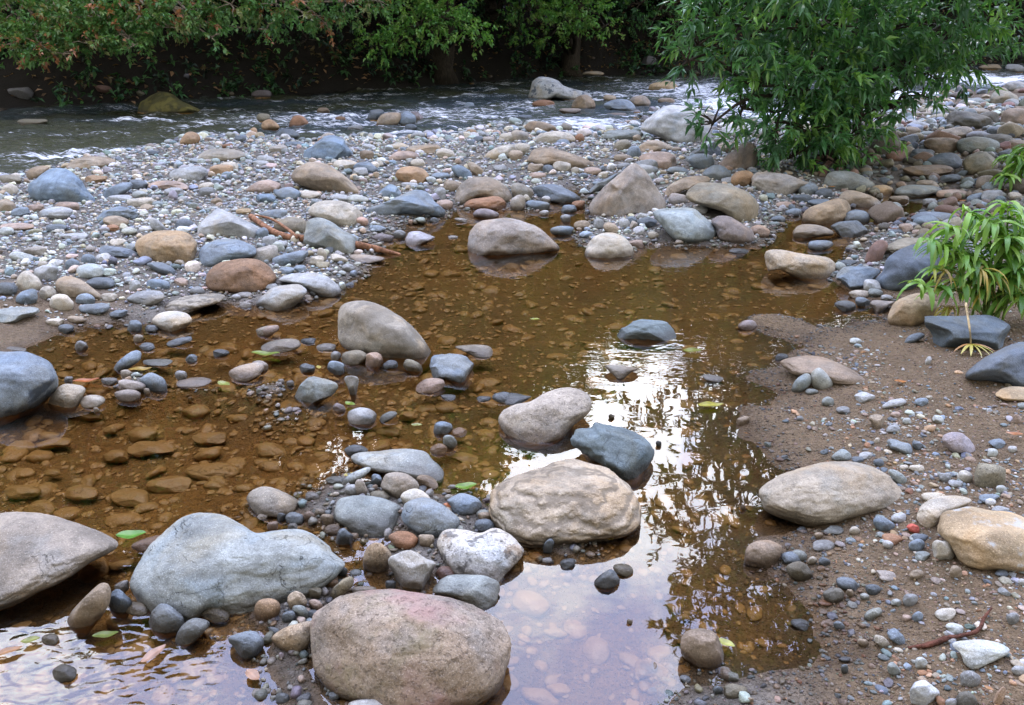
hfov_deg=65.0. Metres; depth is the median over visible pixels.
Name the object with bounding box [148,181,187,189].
cobble
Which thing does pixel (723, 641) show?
fallen leaf
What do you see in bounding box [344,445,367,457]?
cobble
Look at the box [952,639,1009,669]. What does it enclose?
river stone
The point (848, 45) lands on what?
overhanging tree
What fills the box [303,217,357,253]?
boulder
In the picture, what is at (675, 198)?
pebble
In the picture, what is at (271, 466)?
cobble
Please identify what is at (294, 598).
cobble
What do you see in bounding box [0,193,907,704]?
pebble bed
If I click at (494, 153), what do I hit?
boulder
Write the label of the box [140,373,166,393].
cobble
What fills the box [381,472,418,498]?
cobble
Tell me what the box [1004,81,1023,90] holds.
cobble
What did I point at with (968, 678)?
cobble
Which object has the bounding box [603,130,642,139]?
cobble
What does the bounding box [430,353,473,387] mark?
river stone
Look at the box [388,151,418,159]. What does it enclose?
cobble
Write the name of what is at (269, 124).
pebble
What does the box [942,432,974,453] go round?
cobble
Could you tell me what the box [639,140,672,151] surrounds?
cobble
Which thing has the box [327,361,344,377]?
pebble
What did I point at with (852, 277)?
river stone
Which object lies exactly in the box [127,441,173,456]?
river stone
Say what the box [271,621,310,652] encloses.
cobble
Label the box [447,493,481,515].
cobble
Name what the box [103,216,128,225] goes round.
cobble
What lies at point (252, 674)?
fallen leaf
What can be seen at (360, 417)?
cobble
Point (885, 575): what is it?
cobble
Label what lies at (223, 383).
fallen leaf
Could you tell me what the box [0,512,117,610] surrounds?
boulder
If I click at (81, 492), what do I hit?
cobble
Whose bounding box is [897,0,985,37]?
bank tree
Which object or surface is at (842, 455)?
cobble
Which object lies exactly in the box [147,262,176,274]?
cobble
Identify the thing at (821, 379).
cobble
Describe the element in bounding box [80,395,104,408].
cobble
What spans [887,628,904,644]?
cobble
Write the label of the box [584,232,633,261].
river stone
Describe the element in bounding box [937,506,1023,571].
boulder
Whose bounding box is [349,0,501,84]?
bank tree
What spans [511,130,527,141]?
pebble
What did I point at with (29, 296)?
cobble
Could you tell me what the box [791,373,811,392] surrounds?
cobble
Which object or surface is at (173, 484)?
river stone
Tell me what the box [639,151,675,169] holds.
cobble
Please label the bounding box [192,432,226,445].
cobble
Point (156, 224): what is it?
pebble
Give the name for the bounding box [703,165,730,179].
cobble
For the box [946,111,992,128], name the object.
river stone
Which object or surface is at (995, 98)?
boulder
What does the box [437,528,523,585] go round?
boulder
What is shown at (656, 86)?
cobble
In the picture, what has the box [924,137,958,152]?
cobble
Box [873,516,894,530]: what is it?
cobble
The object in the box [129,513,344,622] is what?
boulder
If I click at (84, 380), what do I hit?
fallen leaf
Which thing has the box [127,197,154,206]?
cobble
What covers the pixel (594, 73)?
cobble
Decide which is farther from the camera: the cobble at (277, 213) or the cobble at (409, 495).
the cobble at (277, 213)
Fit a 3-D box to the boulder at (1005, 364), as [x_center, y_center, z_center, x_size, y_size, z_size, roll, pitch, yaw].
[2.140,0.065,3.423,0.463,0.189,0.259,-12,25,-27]
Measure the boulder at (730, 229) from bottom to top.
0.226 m
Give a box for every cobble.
[0,199,15,211]
[0,223,33,230]
[0,282,17,294]
[4,485,41,499]
[9,251,33,260]
[9,620,32,631]
[12,682,56,704]
[16,289,37,303]
[17,270,41,290]
[22,647,49,665]
[23,246,46,254]
[26,166,48,178]
[34,264,57,280]
[36,437,70,448]
[38,432,58,440]
[39,207,72,218]
[48,384,84,412]
[49,294,73,310]
[52,664,76,682]
[55,202,78,209]
[65,484,98,499]
[76,263,103,278]
[76,293,94,303]
[76,411,102,420]
[79,303,109,314]
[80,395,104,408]
[86,277,114,288]
[99,246,136,256]
[102,450,127,462]
[103,182,132,197]
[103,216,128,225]
[106,614,136,629]
[109,559,134,569]
[109,589,131,618]
[110,488,148,506]
[112,350,140,376]
[114,389,140,403]
[118,379,145,390]
[126,602,147,615]
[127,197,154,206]
[127,290,164,305]
[128,427,157,442]
[131,535,159,552]
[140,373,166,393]
[146,279,169,288]
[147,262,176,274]
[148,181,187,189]
[149,604,184,638]
[152,311,191,335]
[166,336,191,347]
[169,166,207,181]
[175,618,209,650]
[176,377,211,387]
[180,131,199,144]
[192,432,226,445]
[193,446,221,461]
[201,608,229,623]
[209,164,232,173]
[228,631,263,660]
[229,362,263,383]
[246,180,280,192]
[252,245,277,262]
[254,598,280,621]
[255,442,285,456]
[258,461,283,472]
[259,209,286,218]
[261,339,300,353]
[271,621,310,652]
[272,250,307,265]
[274,217,306,232]
[275,128,299,139]
[275,187,300,199]
[284,438,296,443]
[287,591,306,608]
[289,115,307,126]
[329,576,353,599]
[333,160,357,168]
[342,350,366,367]
[343,467,370,484]
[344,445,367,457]
[346,194,368,202]
[347,407,376,427]
[349,254,384,263]
[353,161,377,172]
[363,542,390,573]
[374,426,399,436]
[376,112,400,125]
[379,184,401,197]
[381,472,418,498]
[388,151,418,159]
[389,531,418,549]
[391,142,408,149]
[395,166,428,183]
[399,111,415,125]
[400,488,429,503]
[403,359,422,375]
[405,231,434,249]
[406,144,440,153]
[416,378,444,394]
[416,475,437,489]
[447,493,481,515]
[448,452,477,462]
[451,165,471,179]
[456,344,492,358]
[464,196,506,210]
[473,208,498,220]
[474,519,494,531]
[504,393,530,405]
[511,183,532,198]
[525,121,555,132]
[526,200,549,210]
[550,226,573,237]
[582,71,603,75]
[589,174,616,193]
[594,569,619,591]
[603,99,636,110]
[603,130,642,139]
[605,365,637,380]
[613,563,632,577]
[629,95,650,105]
[636,159,657,167]
[638,164,657,173]
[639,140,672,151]
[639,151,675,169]
[648,81,677,90]
[666,166,688,173]
[686,154,714,168]
[688,142,721,155]
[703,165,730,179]
[718,142,734,152]
[723,683,747,698]
[731,170,753,185]
[738,320,756,330]
[744,540,782,568]
[750,225,769,237]
[781,551,801,563]
[786,561,812,580]
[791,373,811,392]
[793,224,833,241]
[798,182,817,194]
[808,240,832,252]
[811,368,832,389]
[823,588,843,603]
[831,220,867,239]
[832,449,851,460]
[834,300,855,313]
[836,577,857,590]
[843,210,869,224]
[865,240,887,262]
[870,300,893,313]
[873,185,892,196]
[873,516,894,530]
[876,570,895,581]
[882,533,902,545]
[886,151,905,160]
[887,439,911,453]
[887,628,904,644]
[900,134,918,143]
[906,121,928,126]
[909,680,939,704]
[910,149,933,157]
[921,492,945,500]
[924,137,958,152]
[927,153,961,168]
[932,540,954,559]
[935,608,955,620]
[936,189,965,197]
[941,126,972,139]
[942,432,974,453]
[956,136,999,153]
[956,691,977,704]
[960,670,980,686]
[963,108,988,113]
[974,463,1005,487]
[981,111,998,122]
[981,190,1002,200]
[984,134,1013,142]
[987,201,1023,214]
[998,149,1015,159]
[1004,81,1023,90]
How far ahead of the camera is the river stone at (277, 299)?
4.50 m
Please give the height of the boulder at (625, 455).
0.222 m
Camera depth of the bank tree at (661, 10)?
22.17 m
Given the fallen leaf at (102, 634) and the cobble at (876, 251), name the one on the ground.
the cobble at (876, 251)
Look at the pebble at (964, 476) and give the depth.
2.68 m
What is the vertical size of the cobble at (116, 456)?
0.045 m
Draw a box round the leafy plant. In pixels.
[896,200,1023,320]
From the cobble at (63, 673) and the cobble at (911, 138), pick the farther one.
the cobble at (911, 138)
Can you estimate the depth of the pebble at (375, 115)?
13.02 m
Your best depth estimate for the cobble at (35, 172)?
7.69 m
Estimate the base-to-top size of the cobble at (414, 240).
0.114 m
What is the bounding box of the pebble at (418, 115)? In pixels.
[411,111,422,120]
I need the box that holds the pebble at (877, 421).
[869,414,883,428]
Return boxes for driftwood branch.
[248,214,400,255]
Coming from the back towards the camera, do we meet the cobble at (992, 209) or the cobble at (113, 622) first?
the cobble at (992, 209)
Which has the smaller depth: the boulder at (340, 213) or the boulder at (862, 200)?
the boulder at (340, 213)
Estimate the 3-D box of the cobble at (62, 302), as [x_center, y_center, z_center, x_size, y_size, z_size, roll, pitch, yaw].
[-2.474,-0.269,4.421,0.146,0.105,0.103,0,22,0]
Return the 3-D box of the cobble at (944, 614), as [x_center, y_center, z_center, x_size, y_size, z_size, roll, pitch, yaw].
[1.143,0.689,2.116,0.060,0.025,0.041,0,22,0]
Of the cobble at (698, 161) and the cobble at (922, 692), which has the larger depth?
the cobble at (698, 161)
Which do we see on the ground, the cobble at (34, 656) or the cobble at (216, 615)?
the cobble at (34, 656)
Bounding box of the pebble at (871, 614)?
[864,607,881,620]
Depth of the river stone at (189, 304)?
4.47 m
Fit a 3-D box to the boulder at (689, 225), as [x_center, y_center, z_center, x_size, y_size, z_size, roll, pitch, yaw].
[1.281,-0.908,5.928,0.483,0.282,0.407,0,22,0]
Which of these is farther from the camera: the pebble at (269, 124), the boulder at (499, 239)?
the pebble at (269, 124)
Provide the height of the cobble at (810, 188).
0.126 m
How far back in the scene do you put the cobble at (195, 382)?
3.57 m
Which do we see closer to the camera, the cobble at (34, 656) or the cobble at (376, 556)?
the cobble at (34, 656)
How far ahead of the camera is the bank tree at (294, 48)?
16.45 m
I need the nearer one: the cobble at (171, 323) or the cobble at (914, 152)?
the cobble at (171, 323)
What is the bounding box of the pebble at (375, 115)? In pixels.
[367,109,383,120]
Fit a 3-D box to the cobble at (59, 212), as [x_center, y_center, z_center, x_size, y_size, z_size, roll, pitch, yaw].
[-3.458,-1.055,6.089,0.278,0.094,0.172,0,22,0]
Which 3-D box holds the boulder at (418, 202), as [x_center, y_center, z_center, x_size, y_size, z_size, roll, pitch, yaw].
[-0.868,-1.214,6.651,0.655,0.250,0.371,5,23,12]
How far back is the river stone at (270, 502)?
2.65 m
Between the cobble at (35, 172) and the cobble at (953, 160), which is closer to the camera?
the cobble at (35, 172)
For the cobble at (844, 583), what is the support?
on the ground
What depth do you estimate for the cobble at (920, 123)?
10.50 m
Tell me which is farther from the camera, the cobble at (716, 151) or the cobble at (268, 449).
the cobble at (716, 151)
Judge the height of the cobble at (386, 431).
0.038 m
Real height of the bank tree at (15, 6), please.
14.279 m
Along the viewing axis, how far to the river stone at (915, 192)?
7.39 m
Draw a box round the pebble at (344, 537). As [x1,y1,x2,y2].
[335,528,352,547]
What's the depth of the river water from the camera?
13.90 m
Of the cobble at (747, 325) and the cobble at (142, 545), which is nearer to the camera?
the cobble at (142, 545)
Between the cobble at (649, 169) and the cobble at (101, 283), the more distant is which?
the cobble at (649, 169)
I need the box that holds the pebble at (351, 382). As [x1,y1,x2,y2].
[344,376,358,402]
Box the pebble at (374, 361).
[365,352,382,371]
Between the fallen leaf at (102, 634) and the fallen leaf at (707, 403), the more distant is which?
the fallen leaf at (707, 403)
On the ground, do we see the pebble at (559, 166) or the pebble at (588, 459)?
the pebble at (559, 166)
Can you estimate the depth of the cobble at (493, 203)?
6.86 m
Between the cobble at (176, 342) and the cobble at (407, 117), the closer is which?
the cobble at (176, 342)
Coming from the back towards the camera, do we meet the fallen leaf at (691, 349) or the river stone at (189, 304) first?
the river stone at (189, 304)
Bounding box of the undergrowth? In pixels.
[0,0,1023,106]
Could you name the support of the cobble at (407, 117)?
on the river water
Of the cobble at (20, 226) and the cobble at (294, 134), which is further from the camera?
the cobble at (294, 134)
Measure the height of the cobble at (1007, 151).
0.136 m
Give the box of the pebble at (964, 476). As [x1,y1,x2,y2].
[957,470,972,482]
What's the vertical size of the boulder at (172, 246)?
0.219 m
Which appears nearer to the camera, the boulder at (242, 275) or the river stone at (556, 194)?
the boulder at (242, 275)
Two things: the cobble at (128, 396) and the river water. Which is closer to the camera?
the cobble at (128, 396)
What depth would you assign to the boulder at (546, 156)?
8.38 m
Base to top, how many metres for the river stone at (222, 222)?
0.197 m
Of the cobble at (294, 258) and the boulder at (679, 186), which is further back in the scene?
the boulder at (679, 186)
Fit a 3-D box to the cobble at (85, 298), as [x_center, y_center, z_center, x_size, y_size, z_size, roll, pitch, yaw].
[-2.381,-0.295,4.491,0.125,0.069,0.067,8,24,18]
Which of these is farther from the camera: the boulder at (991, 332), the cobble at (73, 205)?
the cobble at (73, 205)
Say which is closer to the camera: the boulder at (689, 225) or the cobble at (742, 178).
the boulder at (689, 225)
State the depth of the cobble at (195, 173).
7.36 m
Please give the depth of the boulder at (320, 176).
7.06 m
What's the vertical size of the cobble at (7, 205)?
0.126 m
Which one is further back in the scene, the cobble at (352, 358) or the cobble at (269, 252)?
the cobble at (269, 252)
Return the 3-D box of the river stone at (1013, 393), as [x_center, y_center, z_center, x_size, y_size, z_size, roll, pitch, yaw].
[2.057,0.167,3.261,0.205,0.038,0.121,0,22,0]
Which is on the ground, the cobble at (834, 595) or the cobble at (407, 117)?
the cobble at (834, 595)
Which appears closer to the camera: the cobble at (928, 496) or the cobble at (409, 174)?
the cobble at (928, 496)
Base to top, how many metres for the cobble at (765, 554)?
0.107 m
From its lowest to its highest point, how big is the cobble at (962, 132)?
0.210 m
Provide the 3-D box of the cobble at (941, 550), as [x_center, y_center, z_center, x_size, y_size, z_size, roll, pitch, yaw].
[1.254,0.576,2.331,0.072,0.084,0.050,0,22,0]
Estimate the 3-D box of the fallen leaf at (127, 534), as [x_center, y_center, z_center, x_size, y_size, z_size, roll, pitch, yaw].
[-1.190,0.568,2.511,0.091,0.008,0.046,0,22,0]
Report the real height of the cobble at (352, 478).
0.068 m
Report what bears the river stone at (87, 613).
on the ground
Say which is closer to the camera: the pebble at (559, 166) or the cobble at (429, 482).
the cobble at (429, 482)
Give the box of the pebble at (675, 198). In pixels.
[668,193,686,204]
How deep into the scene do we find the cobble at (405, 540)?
2.44 m
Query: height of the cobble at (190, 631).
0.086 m
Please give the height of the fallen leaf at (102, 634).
0.006 m
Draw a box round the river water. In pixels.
[0,63,1023,185]
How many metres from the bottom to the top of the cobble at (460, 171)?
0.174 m
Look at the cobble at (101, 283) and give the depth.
4.65 m
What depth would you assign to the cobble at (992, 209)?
6.40 m
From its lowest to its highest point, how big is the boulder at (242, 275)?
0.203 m
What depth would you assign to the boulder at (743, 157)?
8.02 m
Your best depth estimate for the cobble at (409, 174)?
7.53 m
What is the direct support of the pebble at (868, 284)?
on the ground
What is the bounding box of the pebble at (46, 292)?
[39,286,55,298]
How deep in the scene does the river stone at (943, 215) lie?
6.23 m
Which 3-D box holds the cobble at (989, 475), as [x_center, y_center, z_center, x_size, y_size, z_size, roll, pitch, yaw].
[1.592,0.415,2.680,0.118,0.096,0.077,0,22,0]
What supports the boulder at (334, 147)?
on the ground
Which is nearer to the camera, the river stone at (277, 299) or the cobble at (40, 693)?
the cobble at (40, 693)
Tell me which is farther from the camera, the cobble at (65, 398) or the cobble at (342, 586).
the cobble at (65, 398)
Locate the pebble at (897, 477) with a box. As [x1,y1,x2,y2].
[888,469,906,483]
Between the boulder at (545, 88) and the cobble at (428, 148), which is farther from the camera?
the boulder at (545, 88)
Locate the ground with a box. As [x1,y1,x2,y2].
[0,0,1023,704]
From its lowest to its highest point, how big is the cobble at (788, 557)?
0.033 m
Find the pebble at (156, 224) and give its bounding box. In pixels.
[149,218,164,230]
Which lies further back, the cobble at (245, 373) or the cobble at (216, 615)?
the cobble at (245, 373)
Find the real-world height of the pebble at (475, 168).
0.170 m
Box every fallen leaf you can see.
[0,646,21,655]
[21,636,39,642]
[73,378,97,381]
[92,631,117,637]
[116,530,145,538]
[130,366,151,369]
[141,644,165,661]
[218,381,229,384]
[245,669,259,679]
[252,351,279,354]
[455,482,476,488]
[683,347,701,351]
[698,401,722,405]
[719,638,734,645]
[1007,432,1022,434]
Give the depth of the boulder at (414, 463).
2.88 m
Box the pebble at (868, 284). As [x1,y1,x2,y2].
[863,279,881,290]
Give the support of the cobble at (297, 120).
on the river water
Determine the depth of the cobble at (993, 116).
10.58 m
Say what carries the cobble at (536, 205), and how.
on the ground
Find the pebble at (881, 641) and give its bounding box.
[874,635,889,647]
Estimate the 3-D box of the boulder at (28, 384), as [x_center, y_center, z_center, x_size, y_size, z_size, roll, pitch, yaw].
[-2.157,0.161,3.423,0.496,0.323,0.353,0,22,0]
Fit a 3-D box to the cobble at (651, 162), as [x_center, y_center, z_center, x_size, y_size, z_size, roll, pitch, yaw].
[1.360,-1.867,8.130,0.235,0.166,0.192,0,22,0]
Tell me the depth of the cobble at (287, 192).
6.77 m
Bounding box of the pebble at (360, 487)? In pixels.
[355,479,366,494]
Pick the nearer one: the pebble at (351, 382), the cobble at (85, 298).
the pebble at (351, 382)
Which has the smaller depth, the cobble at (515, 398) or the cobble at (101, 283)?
the cobble at (515, 398)
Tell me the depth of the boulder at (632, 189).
6.47 m
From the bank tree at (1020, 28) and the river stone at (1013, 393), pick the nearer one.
the river stone at (1013, 393)
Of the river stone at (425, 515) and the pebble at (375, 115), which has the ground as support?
the river stone at (425, 515)
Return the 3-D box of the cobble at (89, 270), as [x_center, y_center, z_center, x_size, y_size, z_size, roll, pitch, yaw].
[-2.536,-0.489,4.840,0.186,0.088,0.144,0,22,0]
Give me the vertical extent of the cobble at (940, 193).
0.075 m
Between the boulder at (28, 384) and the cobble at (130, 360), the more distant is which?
the cobble at (130, 360)
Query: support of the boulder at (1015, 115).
on the ground
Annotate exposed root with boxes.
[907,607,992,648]
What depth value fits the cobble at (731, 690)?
1.91 m
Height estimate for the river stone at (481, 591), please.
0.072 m
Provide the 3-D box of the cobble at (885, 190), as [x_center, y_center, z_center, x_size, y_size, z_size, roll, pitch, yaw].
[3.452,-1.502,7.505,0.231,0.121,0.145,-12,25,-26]
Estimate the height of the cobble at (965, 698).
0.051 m
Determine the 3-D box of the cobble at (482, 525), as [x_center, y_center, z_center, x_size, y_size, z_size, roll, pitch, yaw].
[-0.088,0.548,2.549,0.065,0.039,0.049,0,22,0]
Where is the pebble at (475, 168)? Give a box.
[467,162,483,175]
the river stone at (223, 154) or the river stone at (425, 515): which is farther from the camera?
the river stone at (223, 154)
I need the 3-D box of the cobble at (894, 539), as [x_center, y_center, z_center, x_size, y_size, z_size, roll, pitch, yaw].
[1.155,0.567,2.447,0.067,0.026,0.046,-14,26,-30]
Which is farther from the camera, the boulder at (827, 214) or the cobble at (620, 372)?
the boulder at (827, 214)
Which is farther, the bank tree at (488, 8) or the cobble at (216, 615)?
the bank tree at (488, 8)
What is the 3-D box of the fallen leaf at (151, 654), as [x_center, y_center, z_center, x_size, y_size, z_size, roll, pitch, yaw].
[-0.910,0.764,2.040,0.030,0.004,0.075,13,26,28]
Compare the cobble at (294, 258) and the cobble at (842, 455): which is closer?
the cobble at (842, 455)
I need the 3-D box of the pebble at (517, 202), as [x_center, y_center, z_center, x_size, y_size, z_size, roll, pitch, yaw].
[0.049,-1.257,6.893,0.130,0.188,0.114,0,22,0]
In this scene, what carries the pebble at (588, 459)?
on the pool water
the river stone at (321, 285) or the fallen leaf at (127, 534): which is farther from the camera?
the river stone at (321, 285)
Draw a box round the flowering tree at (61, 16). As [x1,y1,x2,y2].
[0,0,405,74]
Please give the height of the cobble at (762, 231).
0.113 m
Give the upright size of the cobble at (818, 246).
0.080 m
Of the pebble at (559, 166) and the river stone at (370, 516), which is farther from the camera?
the pebble at (559, 166)
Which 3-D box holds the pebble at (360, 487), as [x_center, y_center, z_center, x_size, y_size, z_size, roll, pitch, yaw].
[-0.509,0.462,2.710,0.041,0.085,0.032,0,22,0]
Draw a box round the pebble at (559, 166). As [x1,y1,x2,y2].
[553,161,570,171]
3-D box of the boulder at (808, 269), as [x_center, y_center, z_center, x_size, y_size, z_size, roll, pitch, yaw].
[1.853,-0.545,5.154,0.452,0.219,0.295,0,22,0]
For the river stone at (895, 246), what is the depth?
5.31 m
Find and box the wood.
[10,0,814,26]
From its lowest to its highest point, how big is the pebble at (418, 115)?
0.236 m
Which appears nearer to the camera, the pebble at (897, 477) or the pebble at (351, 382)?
the pebble at (897, 477)
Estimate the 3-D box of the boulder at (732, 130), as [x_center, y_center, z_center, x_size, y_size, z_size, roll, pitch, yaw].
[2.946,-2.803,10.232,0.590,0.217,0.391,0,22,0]
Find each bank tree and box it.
[0,2,33,50]
[143,0,367,58]
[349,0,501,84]
[472,0,531,42]
[494,0,624,76]
[609,0,686,53]
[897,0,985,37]
[977,0,1023,44]
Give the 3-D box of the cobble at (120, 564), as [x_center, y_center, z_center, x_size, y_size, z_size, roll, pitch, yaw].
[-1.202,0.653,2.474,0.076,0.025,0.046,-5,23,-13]
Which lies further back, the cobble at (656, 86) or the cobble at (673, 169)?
the cobble at (656, 86)
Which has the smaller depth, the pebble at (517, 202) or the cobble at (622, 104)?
the pebble at (517, 202)
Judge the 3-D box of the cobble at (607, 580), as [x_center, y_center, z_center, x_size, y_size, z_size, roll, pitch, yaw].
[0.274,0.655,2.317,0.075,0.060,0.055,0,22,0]
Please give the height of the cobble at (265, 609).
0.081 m
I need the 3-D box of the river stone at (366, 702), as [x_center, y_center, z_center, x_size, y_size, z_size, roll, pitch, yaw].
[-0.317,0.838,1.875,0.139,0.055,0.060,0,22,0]
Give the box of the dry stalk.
[954,302,993,355]
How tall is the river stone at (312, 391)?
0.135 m
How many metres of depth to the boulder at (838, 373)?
3.54 m
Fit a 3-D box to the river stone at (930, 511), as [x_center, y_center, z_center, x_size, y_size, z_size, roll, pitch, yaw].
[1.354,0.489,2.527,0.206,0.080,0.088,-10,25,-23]
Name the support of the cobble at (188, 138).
on the ground
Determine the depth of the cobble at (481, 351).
3.89 m
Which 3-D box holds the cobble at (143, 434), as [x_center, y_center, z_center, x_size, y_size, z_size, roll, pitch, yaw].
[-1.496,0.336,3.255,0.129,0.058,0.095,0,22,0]
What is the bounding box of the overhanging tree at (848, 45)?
[648,0,1023,174]
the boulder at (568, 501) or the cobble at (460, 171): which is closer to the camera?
the boulder at (568, 501)
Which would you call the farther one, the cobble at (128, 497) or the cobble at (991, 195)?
the cobble at (991, 195)
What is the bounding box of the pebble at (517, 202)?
[510,195,524,210]
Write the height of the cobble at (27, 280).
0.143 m
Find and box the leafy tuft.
[989,144,1023,191]
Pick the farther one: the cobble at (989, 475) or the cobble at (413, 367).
the cobble at (413, 367)
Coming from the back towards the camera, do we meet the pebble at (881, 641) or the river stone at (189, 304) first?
the river stone at (189, 304)
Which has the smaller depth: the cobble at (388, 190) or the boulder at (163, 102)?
the cobble at (388, 190)
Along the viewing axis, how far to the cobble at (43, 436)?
3.22 m
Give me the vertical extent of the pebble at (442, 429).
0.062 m
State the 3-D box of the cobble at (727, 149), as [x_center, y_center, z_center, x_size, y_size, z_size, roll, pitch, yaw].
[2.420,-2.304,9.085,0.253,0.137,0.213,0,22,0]
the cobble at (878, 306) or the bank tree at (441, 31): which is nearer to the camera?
the cobble at (878, 306)
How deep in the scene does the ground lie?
3.37 m
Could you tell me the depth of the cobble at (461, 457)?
3.06 m
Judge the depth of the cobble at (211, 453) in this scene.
3.09 m
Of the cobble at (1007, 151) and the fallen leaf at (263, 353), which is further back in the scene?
the cobble at (1007, 151)
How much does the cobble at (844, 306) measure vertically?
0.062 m
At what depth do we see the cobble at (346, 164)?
8.01 m
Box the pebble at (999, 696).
[993,687,1005,704]
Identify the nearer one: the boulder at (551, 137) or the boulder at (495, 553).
the boulder at (495, 553)
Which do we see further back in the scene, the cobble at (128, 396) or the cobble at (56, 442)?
the cobble at (128, 396)
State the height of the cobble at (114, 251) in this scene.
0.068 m
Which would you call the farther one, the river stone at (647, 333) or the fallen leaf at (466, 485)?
the river stone at (647, 333)
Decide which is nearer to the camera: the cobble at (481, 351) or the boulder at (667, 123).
the cobble at (481, 351)
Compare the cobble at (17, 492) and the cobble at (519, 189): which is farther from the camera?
the cobble at (519, 189)
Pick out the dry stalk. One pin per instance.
(971, 345)
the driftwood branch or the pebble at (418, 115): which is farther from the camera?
the pebble at (418, 115)
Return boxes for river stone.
[0,307,38,322]
[55,276,101,299]
[66,583,110,636]
[96,206,137,219]
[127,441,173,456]
[146,476,191,492]
[164,293,224,313]
[186,462,239,480]
[197,208,259,237]
[198,148,245,161]
[199,239,255,266]
[246,486,297,517]
[256,284,306,312]
[279,273,340,297]
[294,376,337,408]
[334,495,400,538]
[348,699,381,704]
[388,550,435,590]
[401,497,459,537]
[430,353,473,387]
[433,574,499,612]
[533,184,581,204]
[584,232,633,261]
[615,319,675,346]
[680,628,723,669]
[751,172,807,195]
[836,266,880,289]
[884,238,925,257]
[894,185,941,199]
[903,165,953,176]
[911,211,956,220]
[916,495,971,527]
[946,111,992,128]
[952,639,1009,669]
[995,386,1023,400]
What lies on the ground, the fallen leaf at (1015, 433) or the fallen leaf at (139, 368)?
the fallen leaf at (1015, 433)
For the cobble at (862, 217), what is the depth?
6.44 m
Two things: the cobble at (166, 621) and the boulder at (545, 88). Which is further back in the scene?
the boulder at (545, 88)
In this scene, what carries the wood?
on the ground
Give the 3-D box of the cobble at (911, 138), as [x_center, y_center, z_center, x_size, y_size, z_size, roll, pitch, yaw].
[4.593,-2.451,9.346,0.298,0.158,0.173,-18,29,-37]
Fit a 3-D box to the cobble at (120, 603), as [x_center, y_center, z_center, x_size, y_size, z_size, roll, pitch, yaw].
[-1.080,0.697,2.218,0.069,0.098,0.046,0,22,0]
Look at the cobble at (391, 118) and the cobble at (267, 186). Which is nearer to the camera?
the cobble at (267, 186)
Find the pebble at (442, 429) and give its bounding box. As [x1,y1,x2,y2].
[433,421,451,437]
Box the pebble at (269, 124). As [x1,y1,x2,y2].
[261,119,279,130]
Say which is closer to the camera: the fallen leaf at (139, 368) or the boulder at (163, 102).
the fallen leaf at (139, 368)
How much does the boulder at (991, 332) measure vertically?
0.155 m
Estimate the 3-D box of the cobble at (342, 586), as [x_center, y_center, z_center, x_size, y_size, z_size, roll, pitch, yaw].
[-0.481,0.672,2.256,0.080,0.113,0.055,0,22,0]
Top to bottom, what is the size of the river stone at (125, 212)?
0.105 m
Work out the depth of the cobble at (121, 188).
6.70 m
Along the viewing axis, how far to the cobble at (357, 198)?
6.82 m
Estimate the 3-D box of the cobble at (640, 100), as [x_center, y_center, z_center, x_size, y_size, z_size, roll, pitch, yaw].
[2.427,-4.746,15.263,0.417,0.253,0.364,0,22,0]
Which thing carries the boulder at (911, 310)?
on the ground
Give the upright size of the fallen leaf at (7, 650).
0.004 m
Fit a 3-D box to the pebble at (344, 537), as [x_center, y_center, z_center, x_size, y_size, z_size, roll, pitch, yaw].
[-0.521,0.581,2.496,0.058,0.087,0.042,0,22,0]
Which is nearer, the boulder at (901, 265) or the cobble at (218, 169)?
the boulder at (901, 265)
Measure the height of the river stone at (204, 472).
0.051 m
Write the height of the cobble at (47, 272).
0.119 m
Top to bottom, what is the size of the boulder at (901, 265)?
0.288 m
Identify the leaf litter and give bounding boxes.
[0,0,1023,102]
[744,315,1022,698]
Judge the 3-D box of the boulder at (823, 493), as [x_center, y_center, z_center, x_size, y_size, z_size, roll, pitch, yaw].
[1.052,0.462,2.655,0.484,0.180,0.260,-7,23,-16]
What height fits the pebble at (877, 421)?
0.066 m
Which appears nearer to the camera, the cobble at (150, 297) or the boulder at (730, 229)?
the cobble at (150, 297)
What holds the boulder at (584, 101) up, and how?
on the river water
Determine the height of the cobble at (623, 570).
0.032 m
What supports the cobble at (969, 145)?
on the ground
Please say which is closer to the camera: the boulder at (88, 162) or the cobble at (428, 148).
the boulder at (88, 162)
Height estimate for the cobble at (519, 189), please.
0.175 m
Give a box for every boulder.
[0,351,57,427]
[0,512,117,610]
[27,168,95,202]
[66,156,115,169]
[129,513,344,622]
[135,230,196,262]
[138,92,200,113]
[205,258,276,292]
[291,162,359,193]
[303,135,352,158]
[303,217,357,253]
[308,200,362,225]
[310,589,510,704]
[338,300,432,373]
[351,449,443,483]
[365,190,445,216]
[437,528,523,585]
[455,177,511,204]
[467,218,559,263]
[484,144,516,159]
[489,459,641,548]
[498,387,591,449]
[527,147,593,167]
[528,77,592,99]
[534,131,574,143]
[570,422,654,488]
[571,95,594,108]
[589,163,665,216]
[641,105,711,142]
[653,207,715,242]
[664,176,709,196]
[686,182,758,221]
[711,216,754,243]
[719,142,757,169]
[721,123,761,137]
[759,461,901,526]
[764,249,835,283]
[780,355,864,384]
[801,198,850,229]
[824,171,874,190]
[839,190,880,209]
[869,131,900,153]
[875,243,942,290]
[887,293,937,325]
[924,315,1010,349]
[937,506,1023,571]
[963,151,997,174]
[965,342,1023,386]
[990,90,1018,103]
[1001,108,1023,124]
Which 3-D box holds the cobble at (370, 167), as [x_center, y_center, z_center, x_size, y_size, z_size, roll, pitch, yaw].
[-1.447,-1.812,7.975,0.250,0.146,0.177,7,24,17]
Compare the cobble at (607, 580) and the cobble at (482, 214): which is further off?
the cobble at (482, 214)

